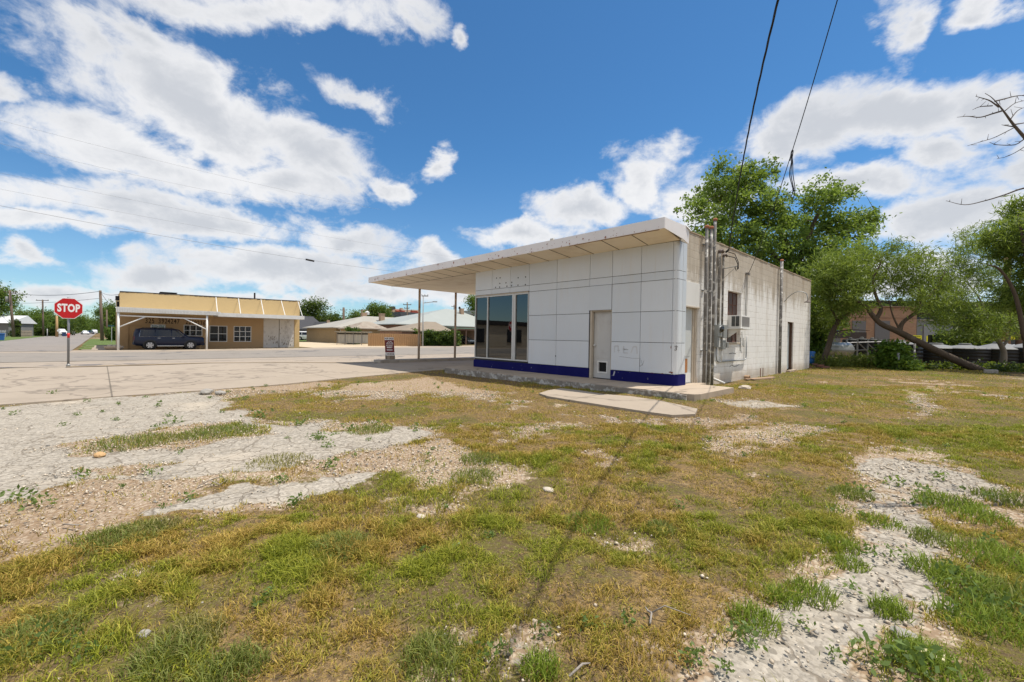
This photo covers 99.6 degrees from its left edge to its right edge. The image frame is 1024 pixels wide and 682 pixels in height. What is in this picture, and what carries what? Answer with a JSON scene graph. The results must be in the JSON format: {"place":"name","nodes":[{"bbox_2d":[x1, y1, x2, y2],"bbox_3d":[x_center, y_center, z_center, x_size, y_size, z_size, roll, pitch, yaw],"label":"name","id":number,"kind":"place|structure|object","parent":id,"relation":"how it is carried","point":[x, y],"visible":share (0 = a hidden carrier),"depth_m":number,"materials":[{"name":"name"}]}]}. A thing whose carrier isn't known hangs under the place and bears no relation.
{"place":"outdoors","nodes":[
{"label":"outdoors","id":0,"kind":"place"},
{"bbox_2d":[0,332,95,351],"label":"side street","id":1,"kind":"structure","parent":0,"point":[51,343],"depth_m":50.69,"materials":[{"name":"asphalt"}]},
{"bbox_2d":[81,345,106,349],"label":"sidewalk","id":2,"kind":"structure","parent":0,"point":[98,347],"depth_m":39.26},
{"bbox_2d":[104,344,123,349],"bbox_3d":[-34.291,0.532,37.302,1.300,0.470,1.320,0,1,-44],"label":"planter","id":3,"kind":"object","parent":2,"relation":"on","point":[111,347],"visible":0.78,"depth_m":36.87,"materials":[{"name":"concrete"}]},
{"bbox_2d":[4,206,394,271],"bbox_3d":[-14.437,-4.901,21.034,19.937,0.906,0.100,0,1,-44],"label":"overhead cable","id":4,"kind":"object","parent":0,"point":[194,241],"visible":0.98,"depth_m":20.35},
{"bbox_2d":[2,173,456,257],"bbox_3d":[-12.643,-6.208,22.706,24.829,0.503,0.006,0,1,-44],"label":"overhead cable","id":5,"kind":"object","parent":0,"point":[201,213],"visible":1,"depth_m":20.25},
{"bbox_2d":[0,347,473,361],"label":"street","id":6,"kind":"structure","parent":0,"point":[53,357],"depth_m":29.52,"materials":[{"name":"asphalt"}]},
{"bbox_2d":[0,331,1023,681],"bbox_3d":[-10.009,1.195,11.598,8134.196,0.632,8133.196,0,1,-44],"label":"ground","id":7,"kind":"structure","parent":0,"point":[30,427],"depth_m":3.71,"materials":[{"name":"gravel"}]},
{"bbox_2d":[4,290,16,336],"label":"utility pole","id":8,"kind":"object","parent":7,"relation":"on","point":[8,298],"visible":0.98,"depth_m":87.86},
{"bbox_2d":[0,280,30,315],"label":"leafy tree","id":9,"kind":"object","parent":7,"relation":"on","point":[4,308],"visible":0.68,"depth_m":100.07,"materials":[{"name":"green plant"}]},
{"bbox_2d":[0,315,36,335],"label":"metal shed","id":10,"kind":"structure","parent":7,"relation":"on","point":[27,322],"depth_m":98.58,"materials":[{"name":"metal"}]},
{"bbox_2d":[9,308,55,332],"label":"leafy tree","id":11,"kind":"object","parent":7,"relation":"on","point":[36,318],"visible":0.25,"depth_m":118.05,"materials":[{"name":"green plant"}]},
{"bbox_2d":[0,332,77,340],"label":"verge","id":12,"kind":"structure","parent":7,"relation":"on","point":[11,338],"depth_m":82.54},
{"bbox_2d":[8,319,21,336],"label":"shrub","id":13,"kind":"object","parent":12,"relation":"on","point":[17,324],"visible":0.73,"depth_m":89.86,"materials":[{"name":"green plant"}]},
{"bbox_2d":[21,330,31,336],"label":"plank fence","id":14,"kind":"object","parent":12,"relation":"on","point":[26,333],"visible":0.69,"depth_m":95.58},
{"bbox_2d":[36,299,48,335],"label":"utility pole","id":15,"kind":"object","parent":7,"relation":"on","point":[42,300],"visible":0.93,"depth_m":104.92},
{"bbox_2d":[33,326,54,335],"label":"shrub","id":16,"kind":"object","parent":7,"relation":"on","point":[38,331],"visible":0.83,"depth_m":107.77,"materials":[{"name":"green plant"}]},
{"bbox_2d":[22,304,66,328],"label":"leafy tree","id":17,"kind":"object","parent":7,"relation":"on","point":[49,312],"visible":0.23,"depth_m":124.81,"materials":[{"name":"green plant"}]},
{"bbox_2d":[54,318,83,334],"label":"leafy tree","id":18,"kind":"object","parent":7,"relation":"on","point":[73,324],"visible":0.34,"depth_m":129.70,"materials":[{"name":"green plant"}]},
{"bbox_2d":[66,313,95,333],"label":"leafy tree","id":19,"kind":"object","parent":7,"relation":"on","point":[87,324],"visible":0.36,"depth_m":179.95,"materials":[{"name":"green plant"}]},
{"bbox_2d":[86,314,99,332],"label":"leafy tree","id":20,"kind":"object","parent":7,"relation":"on","point":[92,319],"visible":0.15,"depth_m":229.34,"materials":[{"name":"green plant"}]},
{"bbox_2d":[85,299,110,332],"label":"leafy tree","id":21,"kind":"object","parent":7,"relation":"on","point":[96,313],"visible":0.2,"depth_m":108.61,"materials":[{"name":"green plant"}]},
{"bbox_2d":[83,339,115,344],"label":"verge","id":22,"kind":"structure","parent":7,"relation":"on","point":[97,342],"depth_m":58.80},
{"bbox_2d":[104,326,115,339],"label":"shrub","id":23,"kind":"object","parent":22,"relation":"on","point":[107,333],"visible":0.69,"depth_m":71.73,"materials":[{"name":"green plant"}]},
{"bbox_2d":[93,452,105,457],"bbox_3d":[-4.944,1.367,5.194,0.123,0.082,0.142,0,1,-44],"label":"rock","id":24,"kind":"object","parent":7,"relation":"on","point":[99,454],"visible":0.94,"depth_m":5.16,"materials":[{"name":"stone"}]},
{"bbox_2d":[99,290,103,340],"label":"utility pole","id":25,"kind":"object","parent":7,"relation":"on","point":[101,318],"visible":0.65,"depth_m":69.86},
{"bbox_2d":[93,300,115,330],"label":"leafy tree","id":26,"kind":"object","parent":7,"relation":"on","point":[111,309],"visible":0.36,"depth_m":98.84,"materials":[{"name":"green plant"}]},
{"bbox_2d":[136,629,150,638],"bbox_3d":[-1.802,1.431,2.115,0.064,0.039,0.054,1,1,9],"label":"rock","id":27,"kind":"object","parent":7,"relation":"on","point":[147,631],"visible":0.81,"depth_m":2.10,"materials":[{"name":"grey stone"}]},
{"bbox_2d":[132,327,204,349],"bbox_3d":[-31.889,-0.206,40.303,5.179,2.066,2.440,0,1,-44],"label":"parked suv","id":28,"kind":"object","parent":7,"relation":"on","point":[149,338],"visible":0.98,"depth_m":39.29,"materials":[{"name":"blue paint"}]},
{"bbox_2d":[115,291,304,349],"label":"tan shop","id":29,"kind":"structure","parent":7,"relation":"on","point":[225,322],"depth_m":43.99,"materials":[{"name":"brown paint"}]},
{"bbox_2d":[128,325,140,348],"bbox_3d":[-34.830,-0.232,39.992,0.904,2.444,0.040,0,1,-44],"label":"door","id":30,"kind":"structure","parent":29,"relation":"in","point":[132,328],"depth_m":39.82,"materials":[{"name":"brown paint"}]},
{"bbox_2d":[184,325,201,335],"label":"window","id":31,"kind":"structure","parent":29,"relation":"in","point":[190,330],"depth_m":42.94,"materials":[{"name":"clear glass"}]},
{"bbox_2d":[209,325,226,341],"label":"window","id":32,"kind":"structure","parent":29,"relation":"in","point":[216,333],"depth_m":44.36,"materials":[{"name":"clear glass"}]},
{"bbox_2d":[234,326,250,341],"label":"window","id":33,"kind":"structure","parent":29,"relation":"in","point":[241,333],"depth_m":45.88,"materials":[{"name":"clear glass"}]},
{"bbox_2d":[263,319,293,347],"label":"door","id":34,"kind":"structure","parent":29,"relation":"in","point":[277,333],"depth_m":48.23,"materials":[{"name":"beige wood"}]},
{"bbox_2d":[0,357,473,405],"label":"concrete lot","id":35,"kind":"structure","parent":7,"relation":"on","point":[26,386],"depth_m":13.58,"materials":[{"name":"concrete"}]},
{"bbox_2d":[54,297,82,366],"bbox_3d":[-16.924,-0.276,16.527,0.775,2.788,0.220,0,1,-44],"label":"stop sign","id":36,"kind":"object","parent":35,"relation":"on","point":[68,308],"visible":0.89,"depth_m":16.49,"materials":[{"name":"metal"}]},
{"bbox_2d":[70,362,375,366],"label":"gutter dirt","id":37,"kind":"structure","parent":35,"relation":"on","point":[227,362],"depth_m":20.20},
{"bbox_2d":[374,357,474,362],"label":"pump island","id":38,"kind":"structure","parent":35,"relation":"on","point":[421,360],"depth_m":23.16,"materials":[{"name":"concrete"}]},
{"bbox_2d":[384,337,394,359],"bbox_3d":[-6.299,0.384,22.354,0.465,1.148,0.391,1,1,29],"label":"for sale sign","id":39,"kind":"object","parent":38,"relation":"on","point":[389,349],"visible":0.98,"depth_m":22.33,"materials":[{"name":"plastic"}]},
{"bbox_2d":[0,345,474,367],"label":"street edge","id":40,"kind":"object","parent":7,"relation":"on","point":[72,363],"visible":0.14,"depth_m":25.12,"materials":[{"name":"concrete"}]},
{"bbox_2d":[299,331,306,339],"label":"parked suv","id":41,"kind":"object","parent":7,"relation":"on","point":[302,335],"visible":0.4,"depth_m":92.55,"materials":[{"name":"white paint"}]},
{"bbox_2d":[299,316,329,339],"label":"dark roof house","id":42,"kind":"structure","parent":7,"relation":"on","point":[307,321],"depth_m":98.74,"materials":[{"name":"grey"}]},
{"bbox_2d":[296,295,334,321],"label":"leafy tree","id":43,"kind":"object","parent":7,"relation":"on","point":[314,308],"visible":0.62,"depth_m":127.06,"materials":[{"name":"green plant"}]},
{"bbox_2d":[323,310,345,321],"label":"leafy tree","id":44,"kind":"object","parent":7,"relation":"on","point":[336,316],"visible":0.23,"depth_m":134.07,"materials":[{"name":"green plant"}]},
{"bbox_2d":[302,311,393,342],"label":"brick house","id":45,"kind":"structure","parent":7,"relation":"on","point":[325,332],"depth_m":76.81,"materials":[{"name":"brick"}]},
{"bbox_2d":[299,342,398,347],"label":"vacant lot","id":46,"kind":"structure","parent":7,"relation":"on","point":[315,344],"depth_m":57.56,"materials":[{"name":"concrete"}]},
{"bbox_2d":[335,331,370,344],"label":"screen fence","id":47,"kind":"object","parent":46,"relation":"on","point":[352,337],"visible":0.82,"depth_m":61.00,"materials":[{"name":"wood"}]},
{"bbox_2d":[368,333,420,345],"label":"sheet fence","id":48,"kind":"object","parent":46,"relation":"on","point":[375,339],"visible":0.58,"depth_m":57.01,"materials":[{"name":"wood"}]},
{"bbox_2d":[343,325,361,343],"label":"vine clump","id":49,"kind":"object","parent":7,"relation":"on","point":[349,329],"visible":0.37,"depth_m":63.79,"materials":[{"name":"green plant"}]},
{"bbox_2d":[341,309,364,318],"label":"leafy tree","id":50,"kind":"object","parent":7,"relation":"on","point":[356,314],"visible":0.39,"depth_m":169.26,"materials":[{"name":"green plant"}]},
{"bbox_2d":[338,321,386,343],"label":"roof","id":51,"kind":"structure","parent":7,"relation":"on","point":[366,326],"depth_m":67.80,"materials":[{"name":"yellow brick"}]},
{"bbox_2d":[360,300,396,316],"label":"leafy tree","id":52,"kind":"object","parent":7,"relation":"on","point":[374,309],"visible":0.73,"depth_m":104.12,"materials":[{"name":"green plant"}]},
{"bbox_2d":[361,306,417,312],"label":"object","id":53,"kind":"structure","parent":7,"relation":"on","point":[400,310],"depth_m":188.86,"materials":[{"name":"red stone"}]},
{"bbox_2d":[389,312,417,316],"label":"dark warehouse","id":54,"kind":"structure","parent":7,"relation":"on","point":[399,314],"depth_m":146.88,"materials":[{"name":"metal"}]},
{"bbox_2d":[378,322,450,345],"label":"carport house","id":55,"kind":"structure","parent":7,"relation":"on","point":[409,328],"depth_m":61.79,"materials":[{"name":"beige"}]},
{"bbox_2d":[374,306,474,327],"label":"metal roof house","id":56,"kind":"structure","parent":7,"relation":"on","point":[444,317],"depth_m":79.44,"materials":[{"name":"metal"}]},
{"bbox_2d":[421,294,436,345],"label":"street lamp","id":57,"kind":"object","parent":7,"relation":"on","point":[423,296],"visible":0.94,"depth_m":56.96,"materials":[{"name":"grey metal"}]},
{"bbox_2d":[420,328,461,345],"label":"vine hedge","id":58,"kind":"object","parent":7,"relation":"on","point":[437,338],"visible":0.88,"depth_m":58.18,"materials":[{"name":"green plant"}]},
{"bbox_2d":[446,327,474,344],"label":"carport","id":59,"kind":"object","parent":7,"relation":"on","point":[468,332],"visible":0.26,"depth_m":77.06,"materials":[{"name":"grey metal"}]},
{"bbox_2d":[460,335,474,343],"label":"parked car","id":60,"kind":"object","parent":7,"relation":"on","point":[469,340],"visible":0.49,"depth_m":71.24,"materials":[{"name":"grey paint"}]},
{"bbox_2d":[463,294,474,315],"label":"leafy tree","id":61,"kind":"object","parent":7,"relation":"on","point":[471,299],"visible":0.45,"depth_m":89.16,"materials":[{"name":"green plant"}]},
{"bbox_2d":[0,364,1023,681],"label":"grass","id":62,"kind":"structure","parent":7,"relation":"on","point":[316,544],"depth_m":2.88,"materials":[{"name":"plant"}]},
{"bbox_2d":[0,381,1023,681],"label":"weeds","id":63,"kind":"object","parent":7,"relation":"on","point":[904,645],"visible":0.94,"depth_m":2.28,"materials":[{"name":"green plant"}]},
{"bbox_2d":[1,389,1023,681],"bbox_3d":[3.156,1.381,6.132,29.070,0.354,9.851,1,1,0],"label":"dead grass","id":64,"kind":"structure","parent":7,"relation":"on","point":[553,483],"depth_m":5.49,"materials":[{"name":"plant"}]},
{"bbox_2d":[568,662,589,677],"bbox_3d":[0.292,1.419,1.879,0.128,0.024,0.013,1,1,-37],"label":"stick","id":65,"kind":"object","parent":7,"relation":"on","point":[575,670],"visible":1,"depth_m":1.87,"materials":[{"name":"grey wood"}]},
{"bbox_2d":[368,217,810,385],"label":"station building","id":66,"kind":"structure","parent":7,"relation":"on","point":[657,301],"depth_m":13.46,"materials":[{"name":"paint"}]},
{"bbox_2d":[474,291,528,361],"bbox_3d":[-0.437,-0.529,16.069,0.107,2.445,2.940,0,1,-44],"label":"window","id":67,"kind":"structure","parent":66,"relation":"in","point":[501,320],"depth_m":15.99,"materials":[{"name":"glass"}]},
{"bbox_2d":[589,310,611,378],"bbox_3d":[2.684,0.105,12.891,0.188,2.030,0.768,0,1,-44],"label":"door","id":68,"kind":"structure","parent":66,"relation":"in","point":[601,326],"depth_m":12.96,"materials":[{"name":"paint"}]},
{"bbox_2d":[685,308,696,382],"bbox_3d":[4.806,0.113,11.912,0.878,2.105,0.150,0,1,-44],"label":"door","id":69,"kind":"structure","parent":66,"relation":"in","point":[691,313],"depth_m":12.06,"materials":[{"name":"beige paint"}]},
{"bbox_2d":[727,291,739,343],"bbox_3d":[7.125,-0.748,14.031,1.190,1.695,0.200,0,1,-44],"label":"window","id":70,"kind":"structure","parent":66,"relation":"in","point":[732,297],"depth_m":14.19,"materials":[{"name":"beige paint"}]},
{"bbox_2d":[727,315,752,337],"bbox_3d":[7.198,-0.447,13.770,0.920,0.700,0.590,0,1,-44],"label":"air conditioner","id":71,"kind":"object","parent":66,"relation":"attached to","point":[736,323],"visible":0.94,"depth_m":13.51,"materials":[{"name":"white paint"}]},
{"bbox_2d":[728,0,778,249],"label":"overhead cable","id":72,"kind":"object","parent":66,"relation":"attached to","point":[772,23],"visible":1,"depth_m":6.87,"materials":[{"name":"rubber"}]},
{"bbox_2d":[786,322,796,371],"bbox_3d":[11.830,0.249,18.457,1.100,2.108,0.340,0,1,-44],"label":"door","id":73,"kind":"structure","parent":66,"relation":"in","point":[789,335],"depth_m":18.73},
{"bbox_2d":[749,0,837,271],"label":"overhead cable","id":74,"kind":"object","parent":66,"relation":"attached to","point":[801,120],"visible":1,"depth_m":7.73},
{"bbox_2d":[789,150,794,199],"bbox_3d":[5.614,-3.329,8.671,0.131,1.004,0.026,1,1,1],"label":"hanging lead","id":75,"kind":"object","parent":74,"relation":"hanging from","point":[791,165],"visible":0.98,"depth_m":8.66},
{"bbox_2d":[445,365,733,400],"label":"front walk","id":76,"kind":"structure","parent":7,"relation":"on","point":[694,391],"depth_m":11.58,"materials":[{"name":"concrete"}]},
{"bbox_2d":[539,388,697,417],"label":"concrete slab","id":77,"kind":"structure","parent":7,"relation":"on","point":[646,406],"depth_m":8.91,"materials":[{"name":"concrete"}]},
{"bbox_2d":[645,605,690,624],"bbox_3d":[0.781,1.390,2.192,0.226,0.072,0.113,1,1,25],"label":"stick","id":78,"kind":"object","parent":7,"relation":"on","point":[651,613],"visible":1,"depth_m":2.22,"materials":[{"name":"grey wood"}]},
{"bbox_2d":[673,150,901,340],"bbox_3d":[16.687,-5.165,27.004,13.624,13.519,8.425,1,1,8],"label":"broadleaf tree","id":79,"kind":"object","parent":7,"relation":"on","point":[797,250],"visible":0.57,"depth_m":25.96,"materials":[{"name":"green plant"}]},
{"bbox_2d":[809,351,815,362],"bbox_3d":[15.928,0.870,22.997,0.315,0.640,0.320,0,1,-44],"label":"barrel","id":80,"kind":"object","parent":7,"relation":"on","point":[812,354],"visible":0.73,"depth_m":22.88,"materials":[{"name":"blue plastic"}]},
{"bbox_2d":[809,297,833,364],"bbox_3d":[16.741,-0.439,24.040,1.780,4.097,1.829,1,1,8],"label":"shrub","id":81,"kind":"object","parent":7,"relation":"on","point":[817,343],"visible":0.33,"depth_m":23.66,"materials":[{"name":"green plant"}]},
{"bbox_2d":[824,342,854,358],"bbox_3d":[18.705,0.702,24.992,1.886,1.259,0.880,1,1,-1],"label":"steel tank","id":82,"kind":"object","parent":7,"relation":"on","point":[845,348],"visible":0.45,"depth_m":24.62,"materials":[{"name":"silver metal"}]},
{"bbox_2d":[791,246,891,365],"bbox_3d":[16.468,-1.577,22.071,5.308,6.212,4.243,0,1,-44],"label":"mesquite tree","id":83,"kind":"object","parent":7,"relation":"on","point":[833,327],"visible":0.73,"depth_m":21.57,"materials":[{"name":"green plant"}]},
{"bbox_2d":[810,350,875,367],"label":"undergrowth","id":84,"kind":"object","parent":7,"relation":"on","point":[844,361],"visible":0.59,"depth_m":22.30,"materials":[{"name":"green plant"}]},
{"bbox_2d":[828,332,866,338],"bbox_3d":[30.856,-0.531,40.000,2.500,0.560,1.600,1,1,0],"label":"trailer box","id":85,"kind":"object","parent":7,"relation":"on","point":[857,335],"visible":0.71,"depth_m":39.20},
{"bbox_2d":[846,339,886,357],"bbox_3d":[20.508,0.603,25.185,2.594,1.510,0.131,1,1,0],"label":"tank rack","id":86,"kind":"object","parent":7,"relation":"on","point":[867,342],"visible":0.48,"depth_m":25.16,"materials":[{"name":"metal"}]},
{"bbox_2d":[842,337,856,355],"bbox_3d":[20.293,0.440,26.002,0.781,1.311,0.781,0,1,-44],"label":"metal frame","id":87,"kind":"object","parent":86,"relation":"in","point":[850,339],"visible":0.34,"depth_m":25.65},
{"bbox_2d":[858,337,866,355],"bbox_3d":[21.307,0.429,26.402,0.793,1.355,0.793,0,1,-44],"label":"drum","id":88,"kind":"object","parent":86,"relation":"on","point":[864,345],"visible":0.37,"depth_m":26.07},
{"bbox_2d":[825,306,916,342],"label":"brick warehouse","id":89,"kind":"structure","parent":7,"relation":"on","point":[876,331],"depth_m":45.97,"materials":[{"name":"brick"}]},
{"bbox_2d":[852,321,865,338],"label":"door","id":90,"kind":"structure","parent":89,"relation":"in","point":[861,326],"depth_m":45.88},
{"bbox_2d":[874,321,889,341],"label":"door","id":91,"kind":"structure","parent":89,"relation":"in","point":[879,332],"depth_m":45.90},
{"bbox_2d":[866,338,917,368],"bbox_3d":[18.394,0.790,20.946,1.811,1.902,2.049,0,1,-44],"label":"shrub","id":92,"kind":"object","parent":7,"relation":"on","point":[889,351],"visible":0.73,"depth_m":20.82,"materials":[{"name":"green plant"}]},
{"bbox_2d":[806,233,986,370],"bbox_3d":[18.542,-1.951,21.380,8.093,7.239,5.330,1,1,-27],"label":"mesquite tree","id":93,"kind":"object","parent":7,"relation":"on","point":[921,295],"visible":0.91,"depth_m":20.93,"materials":[{"name":"green plant"}]},
{"bbox_2d":[890,625,917,640],"bbox_3d":[1.924,1.437,2.121,0.087,0.025,0.112,0,1,-44],"label":"rock","id":94,"kind":"object","parent":7,"relation":"on","point":[903,630],"visible":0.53,"depth_m":2.12,"materials":[{"name":"grey stone"}]},
{"bbox_2d":[887,340,922,361],"bbox_3d":[24.188,0.663,27.004,2.120,1.458,2.120,0,1,-44],"label":"water tank","id":95,"kind":"object","parent":7,"relation":"on","point":[919,352],"visible":0.18,"depth_m":26.00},
{"bbox_2d":[881,353,932,370],"bbox_3d":[18.594,1.160,20.343,1.714,1.272,1.860,1,1,3],"label":"shrub","id":96,"kind":"object","parent":7,"relation":"on","point":[907,365],"visible":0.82,"depth_m":20.09,"materials":[{"name":"green plant"}]},
{"bbox_2d":[819,297,1015,316],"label":"tree line","id":97,"kind":"object","parent":7,"relation":"on","point":[885,303],"visible":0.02,"depth_m":75.28,"materials":[{"name":"green plant"}]},
{"bbox_2d":[916,319,952,342],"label":"grey workshop","id":98,"kind":"structure","parent":7,"relation":"on","point":[925,331],"depth_m":47.98,"materials":[{"name":"metal"}]},
{"bbox_2d":[923,325,936,342],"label":"door","id":99,"kind":"structure","parent":98,"relation":"in","point":[925,329],"depth_m":47.88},
{"bbox_2d":[922,343,952,363],"bbox_3d":[26.921,0.775,27.505,2.795,1.302,2.795,0,1,-44],"label":"water tank","id":100,"kind":"object","parent":7,"relation":"on","point":[928,357],"visible":0.25,"depth_m":26.65,"materials":[{"name":"plastic"}]},
{"bbox_2d":[919,357,998,369],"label":"undergrowth","id":101,"kind":"object","parent":7,"relation":"on","point":[944,365],"visible":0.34,"depth_m":21.46,"materials":[{"name":"green plant"}]},
{"bbox_2d":[928,327,995,345],"bbox_3d":[32.416,0.403,31.082,4.934,2.920,2.052,1,1,-2],"label":"shrub","id":102,"kind":"object","parent":7,"relation":"on","point":[932,339],"visible":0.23,"depth_m":30.84,"materials":[{"name":"green plant"}]},
{"bbox_2d":[902,219,1023,365],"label":"mesquite tree","id":103,"kind":"object","parent":7,"relation":"on","point":[982,319],"visible":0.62,"depth_m":23.62,"materials":[{"name":"green plant"}]},
{"bbox_2d":[917,317,1015,344],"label":"dark storefront","id":104,"kind":"object","parent":7,"relation":"on","point":[1012,342],"depth_m":50.00,"materials":[{"name":"brown brick"}]},
{"bbox_2d":[951,343,991,363],"bbox_3d":[27.716,0.797,26.505,2.326,1.296,2.326,0,1,-44],"label":"water tank","id":105,"kind":"object","parent":7,"relation":"on","point":[964,351],"visible":0.53,"depth_m":25.55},
{"bbox_2d":[948,93,1023,204],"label":"bare tree","id":106,"kind":"object","parent":7,"relation":"on","point":[1016,128],"visible":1,"depth_m":3.90,"materials":[{"name":"brown plant"}]},
{"bbox_2d":[964,193,1023,355],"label":"mesquite tree","id":107,"kind":"object","parent":7,"relation":"on","point":[1006,240],"visible":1,"depth_m":19.93,"materials":[{"name":"green plant"}]},
{"bbox_2d":[980,342,1019,365],"bbox_3d":[29.295,0.763,26.005,2.522,1.416,2.522,0,1,-44],"label":"water tank","id":108,"kind":"object","parent":7,"relation":"on","point":[1013,353],"visible":0.27,"depth_m":25.21,"materials":[{"name":"plastic"}]},
{"bbox_2d":[981,359,1023,372],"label":"undergrowth","id":109,"kind":"object","parent":7,"relation":"on","point":[1013,367],"visible":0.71,"depth_m":20.17,"materials":[{"name":"green plant"}]},
{"bbox_2d":[1013,344,1023,363],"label":"water tank","id":110,"kind":"object","parent":7,"relation":"on","point":[1020,351],"visible":0.2,"depth_m":24.73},
{"bbox_2d":[0,0,1023,320],"label":"sky","id":111,"kind":"structure","parent":0,"point":[472,127],"materials":[{"name":"blue"}]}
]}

